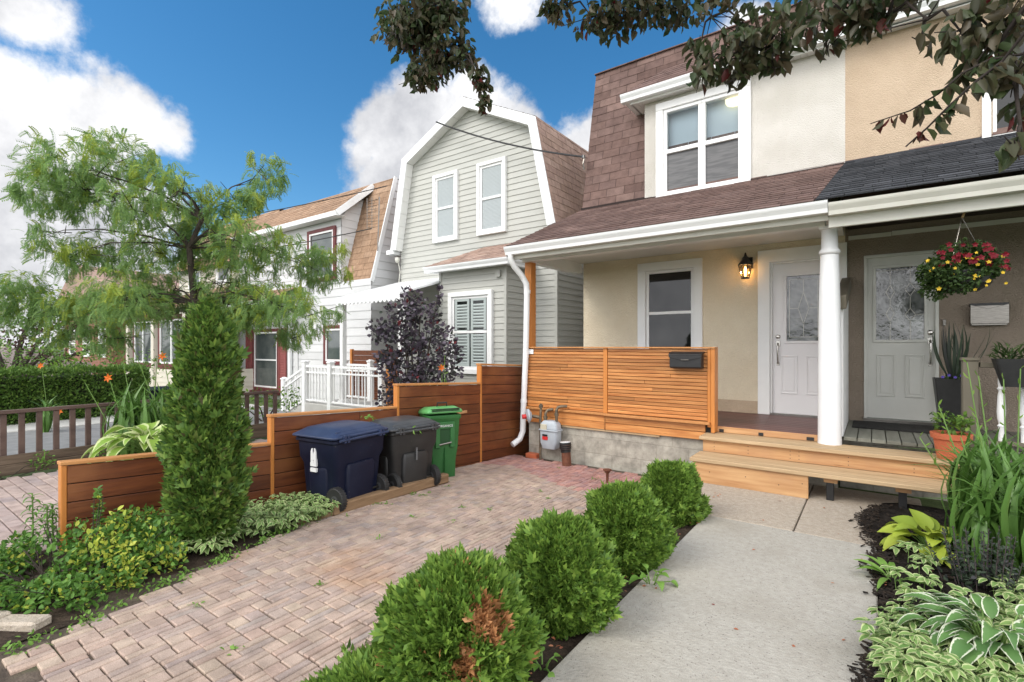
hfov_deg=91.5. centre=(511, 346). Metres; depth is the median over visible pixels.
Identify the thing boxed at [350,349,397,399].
privacy fence
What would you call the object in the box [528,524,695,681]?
soil strip
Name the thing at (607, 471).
path light
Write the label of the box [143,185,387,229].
service cable
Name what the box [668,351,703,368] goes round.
mailbox
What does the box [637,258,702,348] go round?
window
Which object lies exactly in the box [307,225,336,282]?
window
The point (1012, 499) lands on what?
daylily
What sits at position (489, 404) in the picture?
board fence
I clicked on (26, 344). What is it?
japanese maple
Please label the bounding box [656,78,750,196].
window
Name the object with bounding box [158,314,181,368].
window
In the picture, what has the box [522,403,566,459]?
gas meter
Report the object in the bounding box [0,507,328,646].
garden soil
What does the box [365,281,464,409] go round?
smoke bush
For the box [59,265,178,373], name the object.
brick house
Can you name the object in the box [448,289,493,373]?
window
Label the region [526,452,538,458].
loose brick
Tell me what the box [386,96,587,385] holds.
gambrel house
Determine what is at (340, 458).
wheeled bin
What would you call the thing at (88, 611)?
joint weeds
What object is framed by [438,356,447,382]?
daylily
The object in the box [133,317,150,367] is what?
window
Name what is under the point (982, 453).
daylily
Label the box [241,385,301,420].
front shrub
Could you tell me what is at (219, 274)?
window
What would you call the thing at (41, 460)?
front shrub
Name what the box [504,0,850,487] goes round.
semi detached house
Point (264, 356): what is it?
window
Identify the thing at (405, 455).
wheeled bin
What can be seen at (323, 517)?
timber kerb
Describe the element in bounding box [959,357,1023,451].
porch railing
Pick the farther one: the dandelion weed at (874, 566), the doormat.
the doormat
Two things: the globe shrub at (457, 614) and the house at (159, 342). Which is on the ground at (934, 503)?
the house at (159, 342)
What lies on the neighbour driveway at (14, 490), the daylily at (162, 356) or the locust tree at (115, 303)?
the daylily at (162, 356)
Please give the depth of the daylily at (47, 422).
8.38 m
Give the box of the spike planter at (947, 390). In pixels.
[932,323,994,431]
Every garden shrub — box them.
[0,340,37,377]
[36,341,96,375]
[88,343,169,377]
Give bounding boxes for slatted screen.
[526,347,717,439]
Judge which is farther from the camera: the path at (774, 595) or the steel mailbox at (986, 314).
the steel mailbox at (986, 314)
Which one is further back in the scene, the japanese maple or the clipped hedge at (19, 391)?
the japanese maple
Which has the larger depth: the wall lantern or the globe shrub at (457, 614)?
the wall lantern
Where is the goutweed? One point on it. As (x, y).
(924, 655)
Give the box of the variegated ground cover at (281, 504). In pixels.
[146,491,340,558]
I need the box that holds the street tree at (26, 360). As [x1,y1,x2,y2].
[0,279,125,377]
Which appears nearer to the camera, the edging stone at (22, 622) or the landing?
the edging stone at (22, 622)
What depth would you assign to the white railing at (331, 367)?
10.58 m
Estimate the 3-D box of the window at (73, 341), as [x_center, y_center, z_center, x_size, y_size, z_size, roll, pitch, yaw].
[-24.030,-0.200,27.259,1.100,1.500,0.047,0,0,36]
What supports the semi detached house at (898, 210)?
on the ground at (934, 503)
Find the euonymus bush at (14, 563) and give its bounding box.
[0,485,188,613]
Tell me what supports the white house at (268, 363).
on the ground at (934, 503)
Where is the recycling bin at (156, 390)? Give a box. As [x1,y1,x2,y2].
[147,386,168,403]
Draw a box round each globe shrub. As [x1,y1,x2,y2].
[368,542,549,681]
[499,507,628,639]
[579,477,679,578]
[638,457,713,527]
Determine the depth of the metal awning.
10.39 m
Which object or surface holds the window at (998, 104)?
in the semi detached house at (898, 210)
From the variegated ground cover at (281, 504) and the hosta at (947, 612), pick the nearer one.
the hosta at (947, 612)
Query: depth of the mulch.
3.15 m
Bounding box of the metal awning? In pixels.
[336,278,438,402]
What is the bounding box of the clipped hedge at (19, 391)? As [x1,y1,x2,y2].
[0,362,152,425]
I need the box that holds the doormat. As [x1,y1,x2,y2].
[852,420,938,433]
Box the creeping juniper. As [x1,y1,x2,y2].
[301,636,384,681]
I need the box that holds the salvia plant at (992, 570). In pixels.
[925,526,1023,602]
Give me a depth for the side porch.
10.52 m
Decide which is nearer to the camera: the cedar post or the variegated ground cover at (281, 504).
the variegated ground cover at (281, 504)
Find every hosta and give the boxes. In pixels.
[81,420,166,463]
[877,509,992,568]
[889,592,1023,681]
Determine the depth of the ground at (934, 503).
5.48 m
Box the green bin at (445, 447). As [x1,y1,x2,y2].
[418,402,461,476]
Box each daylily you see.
[31,363,61,432]
[82,359,171,460]
[134,349,169,423]
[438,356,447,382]
[902,359,1023,554]
[926,444,997,520]
[933,458,1023,576]
[936,481,1012,570]
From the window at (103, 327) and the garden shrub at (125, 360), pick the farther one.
the window at (103, 327)
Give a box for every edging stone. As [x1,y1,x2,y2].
[0,610,11,618]
[0,614,51,631]
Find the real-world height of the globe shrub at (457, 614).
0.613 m
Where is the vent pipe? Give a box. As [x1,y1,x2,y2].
[559,441,571,465]
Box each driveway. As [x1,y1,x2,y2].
[0,439,266,556]
[2,454,640,681]
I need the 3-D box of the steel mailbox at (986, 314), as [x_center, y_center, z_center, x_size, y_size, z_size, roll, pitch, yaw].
[5.310,-0.355,5.556,0.315,0.250,0.086,0,0,36]
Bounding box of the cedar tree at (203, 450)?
[154,293,258,551]
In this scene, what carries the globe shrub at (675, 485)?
on the soil strip
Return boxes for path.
[7,403,263,432]
[541,515,877,681]
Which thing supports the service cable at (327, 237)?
attached to the tv aerial
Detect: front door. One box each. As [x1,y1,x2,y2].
[773,261,819,415]
[867,253,934,421]
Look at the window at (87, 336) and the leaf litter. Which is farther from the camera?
the window at (87, 336)
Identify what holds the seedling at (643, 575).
on the path at (774, 595)
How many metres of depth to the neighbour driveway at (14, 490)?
4.70 m
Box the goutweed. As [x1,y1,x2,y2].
[852,540,1023,681]
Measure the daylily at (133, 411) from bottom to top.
1.306 m
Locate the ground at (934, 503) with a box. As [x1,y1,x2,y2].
[0,349,949,509]
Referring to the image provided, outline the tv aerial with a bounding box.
[368,196,379,250]
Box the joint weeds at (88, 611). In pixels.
[0,467,594,655]
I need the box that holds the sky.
[0,0,798,347]
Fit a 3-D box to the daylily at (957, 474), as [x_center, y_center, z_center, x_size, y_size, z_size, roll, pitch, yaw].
[3.549,1.109,3.875,0.605,0.691,0.636,0,0,36]
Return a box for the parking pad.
[7,407,305,454]
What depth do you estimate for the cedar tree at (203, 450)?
3.48 m
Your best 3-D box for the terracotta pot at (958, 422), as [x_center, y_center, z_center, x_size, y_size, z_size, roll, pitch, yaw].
[3.972,0.788,4.507,0.319,0.457,0.300,0,0,36]
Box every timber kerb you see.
[297,512,333,524]
[329,473,448,515]
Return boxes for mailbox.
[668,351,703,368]
[969,302,1008,325]
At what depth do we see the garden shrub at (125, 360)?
12.12 m
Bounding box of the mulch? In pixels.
[847,503,1016,681]
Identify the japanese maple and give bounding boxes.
[0,319,89,377]
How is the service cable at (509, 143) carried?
attached to the semi detached house at (691, 197)
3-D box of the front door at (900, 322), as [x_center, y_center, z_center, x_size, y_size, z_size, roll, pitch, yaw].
[4.712,-0.103,6.057,0.648,1.985,0.111,0,0,36]
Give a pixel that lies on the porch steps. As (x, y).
(776, 475)
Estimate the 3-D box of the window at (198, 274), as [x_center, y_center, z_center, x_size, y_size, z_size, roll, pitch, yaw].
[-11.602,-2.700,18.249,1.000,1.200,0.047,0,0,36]
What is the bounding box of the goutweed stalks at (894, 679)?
[871,548,1011,681]
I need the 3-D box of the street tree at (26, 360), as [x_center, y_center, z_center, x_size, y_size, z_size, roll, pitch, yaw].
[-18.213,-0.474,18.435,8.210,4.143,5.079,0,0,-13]
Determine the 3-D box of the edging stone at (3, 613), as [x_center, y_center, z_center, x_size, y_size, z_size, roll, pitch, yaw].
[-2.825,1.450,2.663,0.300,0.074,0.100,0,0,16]
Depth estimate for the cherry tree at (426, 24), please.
3.06 m
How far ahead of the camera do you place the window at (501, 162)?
10.13 m
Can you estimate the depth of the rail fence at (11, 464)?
6.04 m
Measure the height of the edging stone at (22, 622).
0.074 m
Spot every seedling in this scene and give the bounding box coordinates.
[533,647,562,677]
[629,563,677,590]
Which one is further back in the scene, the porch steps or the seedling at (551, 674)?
the porch steps
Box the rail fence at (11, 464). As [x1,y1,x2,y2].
[0,390,278,476]
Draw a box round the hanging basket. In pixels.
[915,213,1010,301]
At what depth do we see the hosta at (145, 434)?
5.09 m
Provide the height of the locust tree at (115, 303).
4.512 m
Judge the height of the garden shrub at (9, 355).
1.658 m
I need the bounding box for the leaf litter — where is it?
[530,494,886,673]
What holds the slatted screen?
attached to the semi detached house at (691, 197)
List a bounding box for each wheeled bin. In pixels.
[292,420,389,511]
[370,415,440,487]
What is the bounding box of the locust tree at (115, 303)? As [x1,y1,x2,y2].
[0,125,353,361]
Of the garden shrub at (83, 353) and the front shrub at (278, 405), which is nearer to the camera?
the front shrub at (278, 405)
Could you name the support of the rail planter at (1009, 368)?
hanging from the porch railing at (974, 364)
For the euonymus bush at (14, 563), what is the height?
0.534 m
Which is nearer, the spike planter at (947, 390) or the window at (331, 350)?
the spike planter at (947, 390)
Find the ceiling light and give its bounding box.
[725,96,737,106]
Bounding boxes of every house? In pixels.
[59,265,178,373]
[124,209,283,397]
[219,176,400,401]
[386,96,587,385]
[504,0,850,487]
[816,0,1023,500]
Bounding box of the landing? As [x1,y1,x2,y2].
[700,483,921,545]
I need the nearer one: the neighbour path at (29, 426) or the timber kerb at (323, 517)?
the timber kerb at (323, 517)
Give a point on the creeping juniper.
(358, 665)
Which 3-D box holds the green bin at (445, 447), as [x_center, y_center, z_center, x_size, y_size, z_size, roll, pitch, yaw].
[-0.865,1.103,5.976,0.448,0.884,0.436,0,0,-28]
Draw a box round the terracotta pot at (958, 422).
[929,408,974,460]
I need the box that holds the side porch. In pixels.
[290,397,377,414]
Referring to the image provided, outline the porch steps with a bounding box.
[690,426,959,508]
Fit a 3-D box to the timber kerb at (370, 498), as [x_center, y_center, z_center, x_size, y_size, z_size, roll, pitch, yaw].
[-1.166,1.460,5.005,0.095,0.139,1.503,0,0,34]
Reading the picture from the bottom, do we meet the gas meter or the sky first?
the gas meter
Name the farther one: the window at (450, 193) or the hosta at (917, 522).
the window at (450, 193)
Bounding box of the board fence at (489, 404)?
[57,363,528,551]
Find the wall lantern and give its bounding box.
[738,253,752,278]
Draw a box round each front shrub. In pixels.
[0,449,106,479]
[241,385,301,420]
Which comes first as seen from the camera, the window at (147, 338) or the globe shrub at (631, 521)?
the globe shrub at (631, 521)
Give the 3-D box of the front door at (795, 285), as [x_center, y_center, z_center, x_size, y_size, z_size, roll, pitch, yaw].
[3.885,-0.103,6.687,0.700,2.045,0.111,0,0,36]
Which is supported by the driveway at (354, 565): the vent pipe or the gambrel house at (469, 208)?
the vent pipe
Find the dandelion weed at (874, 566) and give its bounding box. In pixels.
[853,554,934,593]
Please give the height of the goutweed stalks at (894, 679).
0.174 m
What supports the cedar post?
on the ground at (934, 503)
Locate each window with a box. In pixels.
[69,330,74,353]
[83,336,89,356]
[98,327,105,357]
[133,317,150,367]
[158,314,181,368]
[188,256,200,288]
[216,249,229,284]
[249,328,279,395]
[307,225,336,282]
[323,325,339,364]
[432,169,458,243]
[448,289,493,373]
[476,156,506,235]
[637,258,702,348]
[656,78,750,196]
[982,31,1023,137]
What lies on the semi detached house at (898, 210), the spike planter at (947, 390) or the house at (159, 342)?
the spike planter at (947, 390)
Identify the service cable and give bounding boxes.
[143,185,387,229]
[155,228,371,262]
[436,121,581,157]
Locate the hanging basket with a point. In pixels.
(964, 271)
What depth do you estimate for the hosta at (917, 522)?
3.49 m
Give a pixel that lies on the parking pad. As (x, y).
(12, 442)
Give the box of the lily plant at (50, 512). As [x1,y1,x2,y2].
[21,493,58,551]
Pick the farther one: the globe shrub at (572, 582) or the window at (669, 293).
the window at (669, 293)
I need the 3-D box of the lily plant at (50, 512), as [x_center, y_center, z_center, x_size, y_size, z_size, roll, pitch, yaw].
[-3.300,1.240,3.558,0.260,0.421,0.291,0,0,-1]
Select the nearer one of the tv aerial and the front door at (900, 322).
the front door at (900, 322)
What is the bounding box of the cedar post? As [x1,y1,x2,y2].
[386,364,393,405]
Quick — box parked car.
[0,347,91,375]
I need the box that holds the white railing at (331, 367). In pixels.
[280,359,385,413]
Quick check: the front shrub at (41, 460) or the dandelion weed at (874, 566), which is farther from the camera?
the front shrub at (41, 460)
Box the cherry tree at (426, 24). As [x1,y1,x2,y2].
[370,0,1023,172]
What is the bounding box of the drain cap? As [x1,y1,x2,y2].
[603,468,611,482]
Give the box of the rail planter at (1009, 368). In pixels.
[986,341,1023,387]

